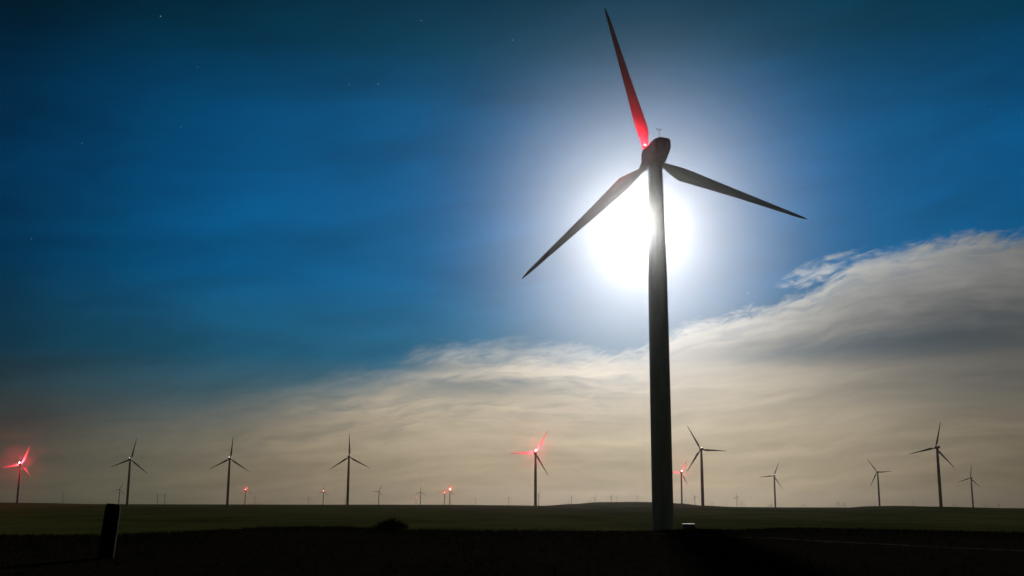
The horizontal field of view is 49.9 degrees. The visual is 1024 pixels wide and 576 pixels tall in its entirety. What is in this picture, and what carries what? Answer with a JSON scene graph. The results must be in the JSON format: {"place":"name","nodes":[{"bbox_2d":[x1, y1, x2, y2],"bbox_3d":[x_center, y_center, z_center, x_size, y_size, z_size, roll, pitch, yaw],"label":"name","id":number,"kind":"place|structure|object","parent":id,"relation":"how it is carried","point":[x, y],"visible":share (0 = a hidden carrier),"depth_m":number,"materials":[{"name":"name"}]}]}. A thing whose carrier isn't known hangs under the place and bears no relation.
{"place":"outdoors","nodes":[
{"label":"outdoors","id":0,"kind":"place"},
{"bbox_2d":[0,502,1023,575],"bbox_3d":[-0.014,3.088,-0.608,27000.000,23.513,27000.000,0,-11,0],"label":"ground","id":1,"kind":"structure","parent":0,"point":[37,519],"depth_m":56.34,"materials":[{"name":"black soil"}]},
{"bbox_2d":[4,447,32,504],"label":"wind turbine","id":2,"kind":"object","parent":1,"relation":"on","point":[18,486],"visible":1,"depth_m":2222.14,"materials":[{"name":"paint"}]},
{"bbox_2d":[97,503,120,557],"bbox_3d":[-14.142,8.693,38.598,0.553,2.210,0.557,8,-13,-18],"label":"wooden post","id":3,"kind":"object","parent":1,"relation":"on","point":[108,539],"visible":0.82,"depth_m":38.41,"materials":[{"name":"brown wood"}]},
{"bbox_2d":[112,438,147,505],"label":"wind turbine","id":4,"kind":"object","parent":1,"relation":"on","point":[128,482],"visible":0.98,"depth_m":1920.32,"materials":[{"name":"paint"}]},
{"bbox_2d":[210,440,247,506],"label":"wind turbine","id":5,"kind":"object","parent":1,"relation":"on","point":[228,486],"visible":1,"depth_m":1845.86,"materials":[{"name":"paint"}]},
{"bbox_2d":[329,435,368,506],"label":"wind turbine","id":6,"kind":"object","parent":1,"relation":"on","point":[348,479],"visible":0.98,"depth_m":1785.56,"materials":[{"name":"paint"}]},
{"bbox_2d":[373,516,409,530],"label":"shrub","id":7,"kind":"object","parent":1,"relation":"on","point":[394,524],"visible":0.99,"depth_m":75.07,"materials":[{"name":"green plant"}]},
{"bbox_2d":[516,431,547,507],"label":"wind turbine","id":8,"kind":"object","parent":1,"relation":"on","point":[536,457],"visible":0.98,"depth_m":1627.66,"materials":[{"name":"paint"}]},
{"bbox_2d":[522,8,806,530],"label":"wind turbine","id":9,"kind":"object","parent":1,"relation":"on","point":[655,153],"visible":0.96,"depth_m":229.93,"materials":[{"name":"paint"}]},
{"bbox_2d":[672,461,686,503],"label":"wind turbine","id":10,"kind":"object","parent":1,"relation":"on","point":[681,483],"visible":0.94,"depth_m":2863.69,"materials":[{"name":"paint"}]},
{"bbox_2d":[683,524,694,529],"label":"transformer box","id":11,"kind":"object","parent":1,"relation":"on","point":[685,526],"visible":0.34,"depth_m":215.57,"materials":[{"name":"metal"}]},
{"bbox_2d":[686,426,722,507],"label":"wind turbine","id":12,"kind":"object","parent":1,"relation":"on","point":[702,476],"visible":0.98,"depth_m":1532.86,"materials":[{"name":"paint"}]},
{"bbox_2d":[763,463,780,507],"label":"wind turbine","id":13,"kind":"object","parent":1,"relation":"on","point":[774,486],"visible":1,"depth_m":2805.55,"materials":[{"name":"paint"}]},
{"bbox_2d":[867,459,890,505],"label":"wind turbine","id":14,"kind":"object","parent":1,"relation":"on","point":[877,472],"visible":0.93,"depth_m":2629.76,"materials":[{"name":"paint"}]},
{"bbox_2d":[911,421,952,506],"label":"wind turbine","id":15,"kind":"object","parent":1,"relation":"on","point":[936,447],"visible":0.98,"depth_m":1510.17,"materials":[{"name":"paint"}]},
{"bbox_2d":[957,472,979,506],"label":"wind turbine","id":16,"kind":"object","parent":1,"relation":"on","point":[971,488],"visible":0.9,"depth_m":2991.94,"materials":[{"name":"paint"}]},
{"bbox_2d":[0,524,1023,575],"bbox_3d":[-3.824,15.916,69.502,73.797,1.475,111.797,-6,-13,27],"label":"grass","id":17,"kind":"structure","parent":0,"point":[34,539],"depth_m":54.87,"materials":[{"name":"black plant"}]},
{"bbox_2d":[0,0,1023,507],"label":"sky","id":18,"kind":"structure","parent":0,"point":[285,231],"materials":[{"name":"blue"}]},
{"bbox_2d":[651,533,1023,550],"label":"dirt track","id":19,"kind":"structure","parent":0,"point":[855,542],"depth_m":55.20,"materials":[{"name":"brown soil"}]}
]}

